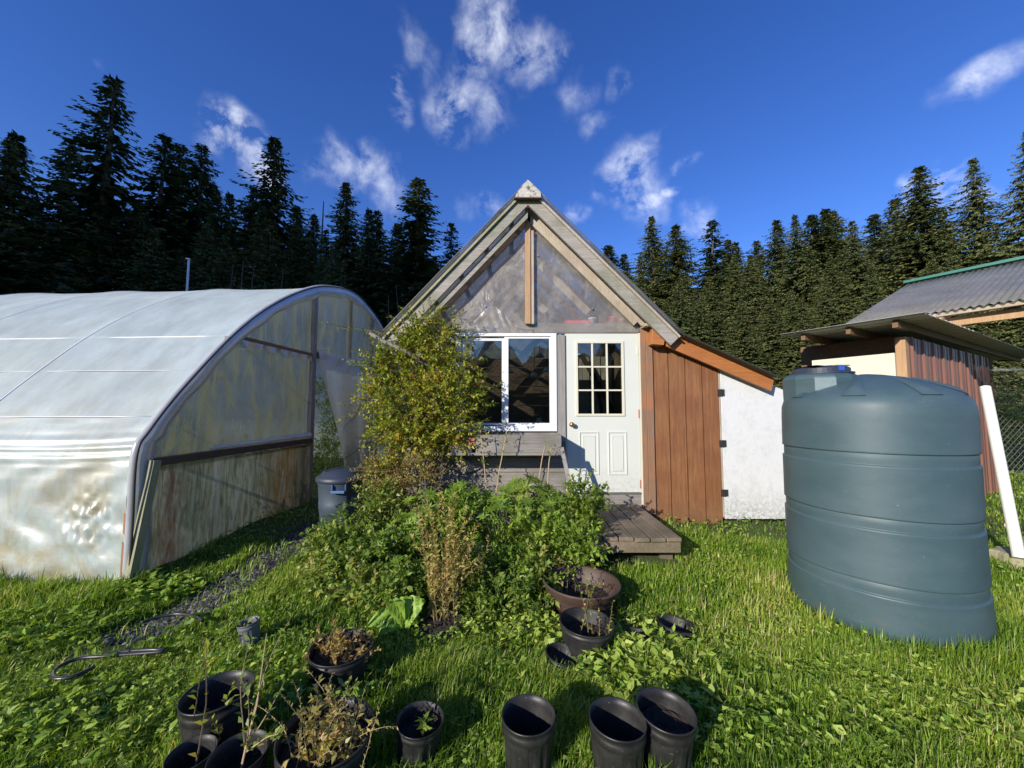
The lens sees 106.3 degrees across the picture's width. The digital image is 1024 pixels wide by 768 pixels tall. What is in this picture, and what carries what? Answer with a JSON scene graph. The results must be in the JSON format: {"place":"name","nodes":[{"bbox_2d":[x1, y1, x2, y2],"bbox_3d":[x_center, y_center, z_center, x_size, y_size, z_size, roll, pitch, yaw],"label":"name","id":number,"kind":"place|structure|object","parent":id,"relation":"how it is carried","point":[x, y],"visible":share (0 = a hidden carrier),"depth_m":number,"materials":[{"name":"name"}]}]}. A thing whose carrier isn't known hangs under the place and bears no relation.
{"place":"outdoors","nodes":[
{"label":"outdoors","id":0,"kind":"place"},
{"bbox_2d":[82,492,383,644],"bbox_3d":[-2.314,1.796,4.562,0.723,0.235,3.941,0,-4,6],"label":"path","id":1,"kind":"structure","parent":0,"point":[300,529],"depth_m":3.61,"materials":[{"name":"grey gravel"}]},
{"bbox_2d":[0,429,1023,767],"bbox_3d":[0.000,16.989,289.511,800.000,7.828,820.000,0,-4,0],"label":"ground","id":2,"kind":"structure","parent":0,"point":[630,557],"depth_m":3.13,"materials":[{"name":"green plant"}]},
{"bbox_2d":[0,137,63,293],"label":"spruce tree","id":3,"kind":"object","parent":2,"relation":"on","point":[10,187],"visible":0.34,"depth_m":26.28,"materials":[{"name":"green plant"}]},
{"bbox_2d":[0,129,70,293],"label":"spruce tree","id":4,"kind":"object","parent":2,"relation":"on","point":[13,136],"visible":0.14,"depth_m":28.10,"materials":[{"name":"green plant"}]},
{"bbox_2d":[0,138,114,292],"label":"spruce tree","id":5,"kind":"object","parent":2,"relation":"on","point":[61,178],"visible":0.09,"depth_m":30.52,"materials":[{"name":"green plant"}]},
{"bbox_2d":[0,73,193,294],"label":"spruce tree","id":6,"kind":"object","parent":2,"relation":"on","point":[91,196],"visible":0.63,"depth_m":26.45,"materials":[{"name":"green plant"}]},
{"bbox_2d":[50,647,164,680],"bbox_3d":[-2.428,1.673,2.312,0.519,0.037,0.241,1,-4,-21],"label":"garden hose","id":7,"kind":"object","parent":2,"relation":"on","point":[133,652],"visible":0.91,"depth_m":2.35,"materials":[{"name":"grey rubber"}]},
{"bbox_2d":[49,133,212,293],"bbox_3d":[-27.572,-8.060,30.088,11.831,23.815,9.603,5,-6,-44],"label":"spruce tree","id":8,"kind":"object","parent":2,"relation":"on","point":[164,150],"visible":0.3,"depth_m":30.13,"materials":[{"name":"green plant"}]},
{"bbox_2d":[106,229,185,291],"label":"spruce tree","id":9,"kind":"object","parent":2,"relation":"on","point":[148,284],"visible":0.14,"depth_m":24.79,"materials":[{"name":"green plant"}]},
{"bbox_2d":[119,143,214,289],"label":"spruce tree","id":10,"kind":"object","parent":2,"relation":"on","point":[183,149],"visible":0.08,"depth_m":32.16,"materials":[{"name":"green plant"}]},
{"bbox_2d":[129,142,239,290],"bbox_3d":[-26.219,-8.204,31.581,9.556,23.925,7.770,3,-5,-42],"label":"spruce tree","id":11,"kind":"object","parent":2,"relation":"on","point":[201,188],"visible":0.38,"depth_m":31.78,"materials":[{"name":"green plant"}]},
{"bbox_2d":[163,634,217,767],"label":"nursery pot","id":12,"kind":"object","parent":2,"relation":"on","point":[196,751],"visible":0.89,"depth_m":1.61,"materials":[{"name":"black plastic"}]},
{"bbox_2d":[175,216,222,290],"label":"spruce tree","id":13,"kind":"object","parent":2,"relation":"on","point":[204,252],"visible":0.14,"depth_m":27.31,"materials":[{"name":"green plant"}]},
{"bbox_2d":[0,285,406,586],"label":"plastic tunnel","id":14,"kind":"structure","parent":2,"relation":"on","point":[110,402],"depth_m":4.26,"materials":[{"name":"plastic"}]},
{"bbox_2d":[177,669,257,746],"bbox_3d":[-1.355,1.543,1.763,0.328,0.354,0.345,-2,-4,0],"label":"nursery pot","id":15,"kind":"object","parent":2,"relation":"on","point":[221,723],"visible":0.77,"depth_m":1.78,"materials":[{"name":"black plastic"}]},
{"bbox_2d":[192,235,249,290],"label":"spruce tree","id":16,"kind":"object","parent":2,"relation":"on","point":[223,281],"visible":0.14,"depth_m":24.65,"materials":[{"name":"green plant"}]},
{"bbox_2d":[197,597,260,647],"bbox_3d":[-1.836,1.588,2.506,0.341,0.330,0.136,4,-5,-44],"label":"nursery pot","id":17,"kind":"object","parent":2,"relation":"on","point":[249,627],"visible":0.91,"depth_m":2.54,"materials":[{"name":"grey plastic"}]},
{"bbox_2d":[163,135,328,291],"bbox_3d":[-19.605,-8.023,29.520,14.011,23.633,13.702,3,-6,-29],"label":"spruce tree","id":18,"kind":"object","parent":2,"relation":"on","point":[274,193],"visible":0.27,"depth_m":29.95,"materials":[{"name":"green plant"}]},
{"bbox_2d":[205,611,290,767],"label":"nursery pot","id":19,"kind":"object","parent":2,"relation":"on","point":[250,744],"visible":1,"depth_m":1.59,"materials":[{"name":"black plastic"}]},
{"bbox_2d":[234,208,284,289],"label":"spruce tree","id":20,"kind":"object","parent":2,"relation":"on","point":[258,229],"visible":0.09,"depth_m":28.01,"materials":[{"name":"green plant"}]},
{"bbox_2d":[228,219,302,289],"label":"spruce tree","id":21,"kind":"object","parent":2,"relation":"on","point":[266,255],"visible":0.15,"depth_m":26.15,"materials":[{"name":"green plant"}]},
{"bbox_2d":[257,221,316,288],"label":"spruce tree","id":22,"kind":"object","parent":2,"relation":"on","point":[298,264],"visible":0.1,"depth_m":29.73,"materials":[{"name":"green plant"}]},
{"bbox_2d":[288,513,348,573],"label":"leafy perennial","id":23,"kind":"object","parent":2,"relation":"on","point":[317,548],"visible":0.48,"depth_m":3.57,"materials":[{"name":"green plant"}]},
{"bbox_2d":[245,665,397,767],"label":"potted plant","id":24,"kind":"object","parent":2,"relation":"on","point":[328,731],"visible":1,"depth_m":1.61,"materials":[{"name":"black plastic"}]},
{"bbox_2d":[312,369,348,485],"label":"weed bush","id":25,"kind":"object","parent":2,"relation":"on","point":[334,430],"visible":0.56,"depth_m":7.25,"materials":[{"name":"green plant"}]},
{"bbox_2d":[297,544,367,606],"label":"leafy perennial","id":26,"kind":"object","parent":2,"relation":"on","point":[312,582],"visible":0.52,"depth_m":3.14,"materials":[{"name":"green plant"}]},
{"bbox_2d":[286,182,387,322],"bbox_3d":[-13.126,-6.249,30.806,13.652,20.236,15.012,-3,-5,42],"label":"spruce tree","id":27,"kind":"object","parent":2,"relation":"on","point":[342,243],"visible":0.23,"depth_m":30.55,"materials":[{"name":"green plant"}]},
{"bbox_2d":[302,612,380,698],"bbox_3d":[-0.979,1.585,2.281,0.455,0.349,0.366,2,-4,0],"label":"nursery pot","id":28,"kind":"object","parent":2,"relation":"on","point":[344,654],"visible":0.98,"depth_m":2.24,"materials":[{"name":"black plastic"}]},
{"bbox_2d":[315,467,369,532],"bbox_3d":[-1.974,1.350,4.460,0.580,0.764,0.600,0,-4,0],"label":"trash can","id":29,"kind":"object","parent":2,"relation":"on","point":[335,488],"visible":0.72,"depth_m":4.26,"materials":[{"name":"grey plastic"}]},
{"bbox_2d":[316,531,385,599],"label":"leafy perennial","id":30,"kind":"object","parent":2,"relation":"on","point":[350,552],"visible":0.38,"depth_m":3.20,"materials":[{"name":"green plant"}]},
{"bbox_2d":[312,503,394,558],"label":"leafy perennial","id":31,"kind":"object","parent":2,"relation":"on","point":[348,529],"visible":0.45,"depth_m":3.56,"materials":[{"name":"green plant"}]},
{"bbox_2d":[322,548,393,613],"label":"leafy perennial","id":32,"kind":"object","parent":2,"relation":"on","point":[353,590],"visible":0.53,"depth_m":3.05,"materials":[{"name":"green plant"}]},
{"bbox_2d":[341,475,405,542],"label":"leafy perennial","id":33,"kind":"object","parent":2,"relation":"on","point":[371,505],"visible":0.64,"depth_m":3.81,"materials":[{"name":"green plant"}]},
{"bbox_2d":[350,237,401,362],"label":"spruce tree","id":34,"kind":"object","parent":2,"relation":"on","point":[368,300],"visible":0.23,"depth_m":30.04,"materials":[{"name":"green plant"}]},
{"bbox_2d":[343,519,418,580],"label":"leafy perennial","id":35,"kind":"object","parent":2,"relation":"on","point":[369,536],"visible":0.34,"depth_m":3.37,"materials":[{"name":"green plant"}]},
{"bbox_2d":[364,595,425,638],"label":"dock plant","id":36,"kind":"object","parent":2,"relation":"on","point":[395,613],"visible":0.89,"depth_m":2.71,"materials":[{"name":"green plant"}]},
{"bbox_2d":[356,563,434,630],"bbox_3d":[-0.916,1.661,2.958,0.503,0.462,0.504,-2,-4,25],"label":"leafy perennial","id":37,"kind":"object","parent":2,"relation":"on","point":[381,596],"visible":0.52,"depth_m":2.90,"materials":[{"name":"green plant"}]},
{"bbox_2d":[346,444,449,527],"bbox_3d":[-1.241,1.181,4.163,1.214,1.107,0.812,0,-4,0],"label":"dry shrub","id":38,"kind":"object","parent":2,"relation":"on","point":[407,478],"visible":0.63,"depth_m":4.20,"materials":[{"name":"green plant"}]},
{"bbox_2d":[368,551,443,613],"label":"leafy perennial","id":39,"kind":"object","parent":2,"relation":"on","point":[409,572],"visible":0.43,"depth_m":3.04,"materials":[{"name":"green plant"}]},
{"bbox_2d":[321,294,503,527],"bbox_3d":[-1.086,0.319,4.526,2.012,2.778,1.079,0,-4,0],"label":"climbing shrub","id":40,"kind":"object","parent":2,"relation":"on","point":[401,432],"visible":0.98,"depth_m":4.44,"materials":[{"name":"green plant"}]},
{"bbox_2d":[359,177,467,352],"bbox_3d":[-7.531,-6.192,29.684,9.739,19.880,7.916,-3,-5,37],"label":"spruce tree","id":41,"kind":"object","parent":2,"relation":"on","point":[418,277],"visible":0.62,"depth_m":29.36,"materials":[{"name":"green plant"}]},
{"bbox_2d":[387,507,443,564],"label":"lupine plant","id":42,"kind":"object","parent":2,"relation":"on","point":[410,516],"visible":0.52,"depth_m":3.56,"materials":[{"name":"green plant"}]},
{"bbox_2d":[396,700,443,767],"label":"nursery pot","id":43,"kind":"object","parent":2,"relation":"on","point":[420,738],"visible":0.94,"depth_m":1.77,"materials":[{"name":"black plastic"}]},
{"bbox_2d":[396,487,461,555],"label":"lupine plant","id":44,"kind":"object","parent":2,"relation":"on","point":[411,500],"visible":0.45,"depth_m":3.87,"materials":[{"name":"green plant"}]},
{"bbox_2d":[418,609,462,640],"bbox_3d":[-0.514,1.765,2.790,0.330,0.080,0.321,0,-2,0],"label":"plant pot","id":45,"kind":"object","parent":2,"relation":"on","point":[440,625],"visible":0.6,"depth_m":2.76,"materials":[{"name":"black plastic"}]},
{"bbox_2d":[407,490,484,623],"bbox_3d":[-0.524,1.289,2.954,0.520,0.902,0.691,1,-4,-21],"label":"upright shrub","id":46,"kind":"object","parent":45,"relation":"in","point":[445,594],"visible":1,"depth_m":2.90,"materials":[{"name":"brown plant"}]},
{"bbox_2d":[413,479,485,559],"bbox_3d":[-0.577,1.351,3.754,0.662,0.816,0.628,3,-5,-35],"label":"leafy perennial","id":47,"kind":"object","parent":2,"relation":"on","point":[470,522],"visible":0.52,"depth_m":3.73,"materials":[{"name":"green plant"}]},
{"bbox_2d":[435,223,477,361],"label":"spruce tree","id":48,"kind":"object","parent":2,"relation":"on","point":[453,251],"visible":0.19,"depth_m":32.95,"materials":[{"name":"green plant"}]},
{"bbox_2d":[439,479,495,541],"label":"lupine plant","id":49,"kind":"object","parent":2,"relation":"on","point":[475,492],"visible":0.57,"depth_m":3.92,"materials":[{"name":"green plant"}]},
{"bbox_2d":[453,563,525,626],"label":"leafy perennial","id":50,"kind":"object","parent":2,"relation":"on","point":[484,596],"visible":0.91,"depth_m":2.91,"materials":[{"name":"green plant"}]},
{"bbox_2d":[476,492,538,552],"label":"lupine plant","id":51,"kind":"object","parent":2,"relation":"on","point":[497,499],"visible":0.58,"depth_m":3.82,"materials":[{"name":"green plant"}]},
{"bbox_2d":[0,504,1023,767],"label":"ground cover","id":52,"kind":"object","parent":2,"relation":"on","point":[624,660],"visible":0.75,"depth_m":2.17,"materials":[{"name":"green plant"}]},
{"bbox_2d":[475,542,554,604],"bbox_3d":[0.028,1.612,3.258,0.693,0.590,0.624,2,-5,-32],"label":"leafy perennial","id":53,"kind":"object","parent":2,"relation":"on","point":[510,560],"visible":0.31,"depth_m":3.16,"materials":[{"name":"green plant"}]},
{"bbox_2d":[483,496,558,567],"bbox_3d":[0.079,1.494,3.590,0.716,0.835,0.672,0,-4,0],"label":"leafy perennial","id":54,"kind":"object","parent":2,"relation":"on","point":[509,529],"visible":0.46,"depth_m":3.52,"materials":[{"name":"green plant"}]},
{"bbox_2d":[502,694,554,767],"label":"nursery pot","id":55,"kind":"object","parent":2,"relation":"on","point":[521,713],"visible":1,"depth_m":1.67,"materials":[{"name":"black plastic"}]},
{"bbox_2d":[496,472,560,539],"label":"lupine plant","id":56,"kind":"object","parent":2,"relation":"on","point":[518,487],"visible":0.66,"depth_m":4.02,"materials":[{"name":"green leaves"}]},
{"bbox_2d":[497,563,561,622],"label":"leafy perennial","id":57,"kind":"object","parent":2,"relation":"on","point":[524,597],"visible":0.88,"depth_m":2.92,"materials":[{"name":"green plant"}]},
{"bbox_2d":[511,539,572,609],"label":"leafy perennial","id":58,"kind":"object","parent":2,"relation":"on","point":[539,558],"visible":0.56,"depth_m":3.16,"materials":[{"name":"green plant"}]},
{"bbox_2d":[515,505,581,564],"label":"leafy perennial","id":59,"kind":"object","parent":2,"relation":"on","point":[553,526],"visible":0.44,"depth_m":3.46,"materials":[{"name":"green plant"}]},
{"bbox_2d":[546,642,579,674],"bbox_3d":[0.312,1.737,2.389,0.221,0.120,0.215,8,-2,1],"label":"nursery pot","id":60,"kind":"object","parent":2,"relation":"on","point":[560,651],"visible":0.56,"depth_m":2.46,"materials":[{"name":"black plastic"}]},
{"bbox_2d":[375,180,785,523],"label":"garden shed","id":61,"kind":"structure","parent":2,"relation":"on","point":[660,417],"depth_m":4.86,"materials":[{"name":"grey wood"}]},
{"bbox_2d":[455,333,556,430],"bbox_3d":[-0.078,-0.025,4.908,1.291,1.248,0.090,0,-4,0],"label":"window","id":62,"kind":"structure","parent":61,"relation":"in","point":[552,426],"depth_m":4.88,"materials":[{"name":"plastic"}]},
{"bbox_2d":[566,333,640,491],"bbox_3d":[1.157,0.349,4.861,0.919,2.015,0.114,0,-4,0],"label":"door","id":63,"kind":"structure","parent":61,"relation":"in","point":[609,444],"depth_m":4.86,"materials":[{"name":"paint"}]},
{"bbox_2d":[547,508,613,583],"bbox_3d":[0.603,1.477,3.394,0.612,0.689,0.529,0,-4,0],"label":"leafy perennial","id":64,"kind":"object","parent":2,"relation":"on","point":[581,553],"visible":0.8,"depth_m":3.35,"materials":[{"name":"green plant"}]},
{"bbox_2d":[542,564,620,613],"bbox_3d":[0.537,1.597,2.992,0.607,0.320,0.607,2,-4,0],"label":"planter bowl","id":65,"kind":"object","parent":2,"relation":"on","point":[605,588],"visible":0.81,"depth_m":3.04,"materials":[{"name":"brown plastic"}]},
{"bbox_2d":[559,579,614,658],"bbox_3d":[0.501,1.536,2.568,0.362,0.475,0.368,3,-4,0],"label":"nursery pot","id":66,"kind":"object","parent":2,"relation":"on","point":[583,628],"visible":0.91,"depth_m":2.56,"materials":[{"name":"black plastic"}]},
{"bbox_2d":[560,468,614,532],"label":"leafy perennial","id":67,"kind":"object","parent":2,"relation":"on","point":[586,506],"visible":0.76,"depth_m":3.77,"materials":[{"name":"green plant"}]},
{"bbox_2d":[589,696,646,767],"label":"nursery pot","id":68,"kind":"object","parent":2,"relation":"on","point":[618,728],"visible":1,"depth_m":1.70,"materials":[{"name":"black plastic"}]},
{"bbox_2d":[569,504,681,559],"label":"porch deck","id":69,"kind":"structure","parent":2,"relation":"on","point":[632,528],"depth_m":3.66,"materials":[{"name":"brown wood"}]},
{"bbox_2d":[626,216,704,334],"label":"spruce tree","id":70,"kind":"object","parent":2,"relation":"on","point":[651,249],"visible":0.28,"depth_m":23.59,"materials":[{"name":"green plant"}]},
{"bbox_2d":[636,687,696,767],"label":"nursery pot","id":71,"kind":"object","parent":2,"relation":"on","point":[669,717],"visible":0.91,"depth_m":1.71,"materials":[{"name":"black plastic"}]},
{"bbox_2d":[656,614,697,645],"bbox_3d":[1.141,1.725,2.674,0.266,0.110,0.274,8,-8,1],"label":"nursery pot","id":72,"kind":"object","parent":2,"relation":"on","point":[681,628],"visible":0.67,"depth_m":2.74,"materials":[{"name":"black plastic"}]},
{"bbox_2d":[666,280,710,345],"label":"spruce tree","id":73,"kind":"object","parent":2,"relation":"on","point":[682,317],"visible":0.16,"depth_m":14.70,"materials":[{"name":"green plant"}]},
{"bbox_2d":[639,223,760,350],"bbox_3d":[9.929,-4.326,22.703,10.951,10.321,11.567,-2,-5,18],"label":"spruce tree","id":74,"kind":"object","parent":2,"relation":"on","point":[678,262],"visible":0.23,"depth_m":22.43,"materials":[{"name":"green plant"}]},
{"bbox_2d":[688,293,726,347],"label":"spruce tree","id":75,"kind":"object","parent":2,"relation":"on","point":[702,320],"visible":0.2,"depth_m":16.12,"materials":[{"name":"green plant"}]},
{"bbox_2d":[689,219,739,336],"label":"spruce tree","id":76,"kind":"object","parent":2,"relation":"on","point":[711,259],"visible":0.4,"depth_m":23.26,"materials":[{"name":"green plant"}]},
{"bbox_2d":[692,276,739,354],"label":"spruce tree","id":77,"kind":"object","parent":2,"relation":"on","point":[709,299],"visible":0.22,"depth_m":18.26,"materials":[{"name":"green plant"}]},
{"bbox_2d":[714,252,764,362],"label":"spruce tree","id":78,"kind":"object","parent":2,"relation":"on","point":[733,281],"visible":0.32,"depth_m":18.73,"materials":[{"name":"green plant"}]},
{"bbox_2d":[723,255,787,348],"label":"spruce tree","id":79,"kind":"object","parent":2,"relation":"on","point":[754,293],"visible":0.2,"depth_m":20.09,"materials":[{"name":"green plant"}]},
{"bbox_2d":[720,300,791,388],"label":"spruce tree","id":80,"kind":"object","parent":2,"relation":"on","point":[745,348],"visible":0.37,"depth_m":14.40,"materials":[{"name":"green plant"}]},
{"bbox_2d":[725,220,823,343],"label":"spruce tree","id":81,"kind":"object","parent":2,"relation":"on","point":[777,244],"visible":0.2,"depth_m":21.30,"materials":[{"name":"green plant"}]},
{"bbox_2d":[752,299,800,388],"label":"spruce tree","id":82,"kind":"object","parent":2,"relation":"on","point":[770,329],"visible":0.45,"depth_m":15.53,"materials":[{"name":"green plant"}]},
{"bbox_2d":[764,290,814,389],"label":"spruce tree","id":83,"kind":"object","parent":2,"relation":"on","point":[791,323],"visible":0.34,"depth_m":15.06,"materials":[{"name":"green plant"}]},
{"bbox_2d":[754,214,849,368],"bbox_3d":[14.561,-4.059,19.237,6.666,9.346,6.311,0,-5,18],"label":"spruce tree","id":84,"kind":"object","parent":2,"relation":"on","point":[796,275],"visible":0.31,"depth_m":19.37,"materials":[{"name":"green plant"}]},
{"bbox_2d":[793,214,847,312],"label":"spruce tree","id":85,"kind":"object","parent":2,"relation":"on","point":[813,222],"visible":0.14,"depth_m":24.26,"materials":[{"name":"green plant"}]},
{"bbox_2d":[797,258,863,343],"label":"spruce tree","id":86,"kind":"object","parent":2,"relation":"on","point":[831,277],"visible":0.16,"depth_m":17.29,"materials":[{"name":"green plant"}]},
{"bbox_2d":[810,276,850,344],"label":"spruce tree","id":87,"kind":"object","parent":2,"relation":"on","point":[826,318],"visible":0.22,"depth_m":16.77,"materials":[{"name":"green plant"}]},
{"bbox_2d":[803,208,877,326],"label":"spruce tree","id":88,"kind":"object","parent":2,"relation":"on","point":[826,217],"visible":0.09,"depth_m":24.28,"materials":[{"name":"green plant"}]},
{"bbox_2d":[817,221,898,324],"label":"spruce tree","id":89,"kind":"object","parent":2,"relation":"on","point":[856,275],"visible":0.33,"depth_m":17.17,"materials":[{"name":"green plant"}]},
{"bbox_2d":[845,265,891,322],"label":"spruce tree","id":90,"kind":"object","parent":2,"relation":"on","point":[872,294],"visible":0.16,"depth_m":15.24,"materials":[{"name":"green plant"}]},
{"bbox_2d":[844,214,903,292],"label":"spruce tree","id":91,"kind":"object","parent":2,"relation":"on","point":[874,220],"visible":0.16,"depth_m":22.38,"materials":[{"name":"green plant"}]},
{"bbox_2d":[781,365,997,651],"bbox_3d":[2.814,0.783,3.005,1.133,1.877,1.133,0,-4,0],"label":"water tank","id":92,"kind":"object","parent":2,"relation":"on","point":[885,509],"visible":0.98,"depth_m":2.56,"materials":[{"name":"plastic"}]},
{"bbox_2d":[781,312,1023,497],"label":"animal coop","id":93,"kind":"structure","parent":2,"relation":"on","point":[922,345],"depth_m":5.42,"materials":[{"name":"red metal"}]},
{"bbox_2d":[840,165,1013,379],"bbox_3d":[18.503,-4.533,17.551,11.309,11.100,10.707,-1,-4,17],"label":"spruce tree","id":94,"kind":"object","parent":2,"relation":"on","point":[924,218],"visible":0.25,"depth_m":17.46,"materials":[{"name":"green plant"}]},
{"bbox_2d":[846,256,1023,325],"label":"open shed","id":95,"kind":"structure","parent":2,"relation":"on","point":[920,305],"depth_m":6.11,"materials":[{"name":"grey metal"}]},
{"bbox_2d":[922,157,1023,361],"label":"spruce tree","id":96,"kind":"object","parent":2,"relation":"on","point":[975,220],"visible":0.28,"depth_m":15.50,"materials":[{"name":"green plant"}]},
{"bbox_2d":[930,249,1023,429],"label":"spruce tree","id":97,"kind":"object","parent":2,"relation":"on","point":[951,257],"visible":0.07,"depth_m":13.77,"materials":[{"name":"green plant"}]},
{"bbox_2d":[962,132,1023,432],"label":"spruce tree","id":98,"kind":"object","parent":2,"relation":"on","point":[1017,206],"visible":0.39,"depth_m":13.52,"materials":[{"name":"green plant"}]},
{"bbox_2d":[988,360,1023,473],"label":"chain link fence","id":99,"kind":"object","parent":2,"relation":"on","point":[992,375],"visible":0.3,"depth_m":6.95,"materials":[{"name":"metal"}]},
{"bbox_2d":[989,546,1023,571],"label":"wood stump","id":100,"kind":"object","parent":2,"relation":"on","point":[1000,552],"visible":0.46,"depth_m":3.69,"materials":[{"name":"beige wood"}]},
{"bbox_2d":[979,385,1023,558],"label":"white pipe","id":101,"kind":"object","parent":100,"relation":"on","point":[1015,540],"visible":1,"depth_m":3.81,"materials":[{"name":"white plastic"}]},
{"bbox_2d":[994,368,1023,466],"bbox_3d":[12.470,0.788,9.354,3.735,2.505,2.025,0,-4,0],"label":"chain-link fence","id":102,"kind":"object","parent":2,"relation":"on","point":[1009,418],"visible":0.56,"depth_m":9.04,"materials":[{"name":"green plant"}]},
{"bbox_2d":[0,0,1023,354],"label":"sky","id":103,"kind":"structure","parent":0,"point":[745,116],"materials":[{"name":"blue"}]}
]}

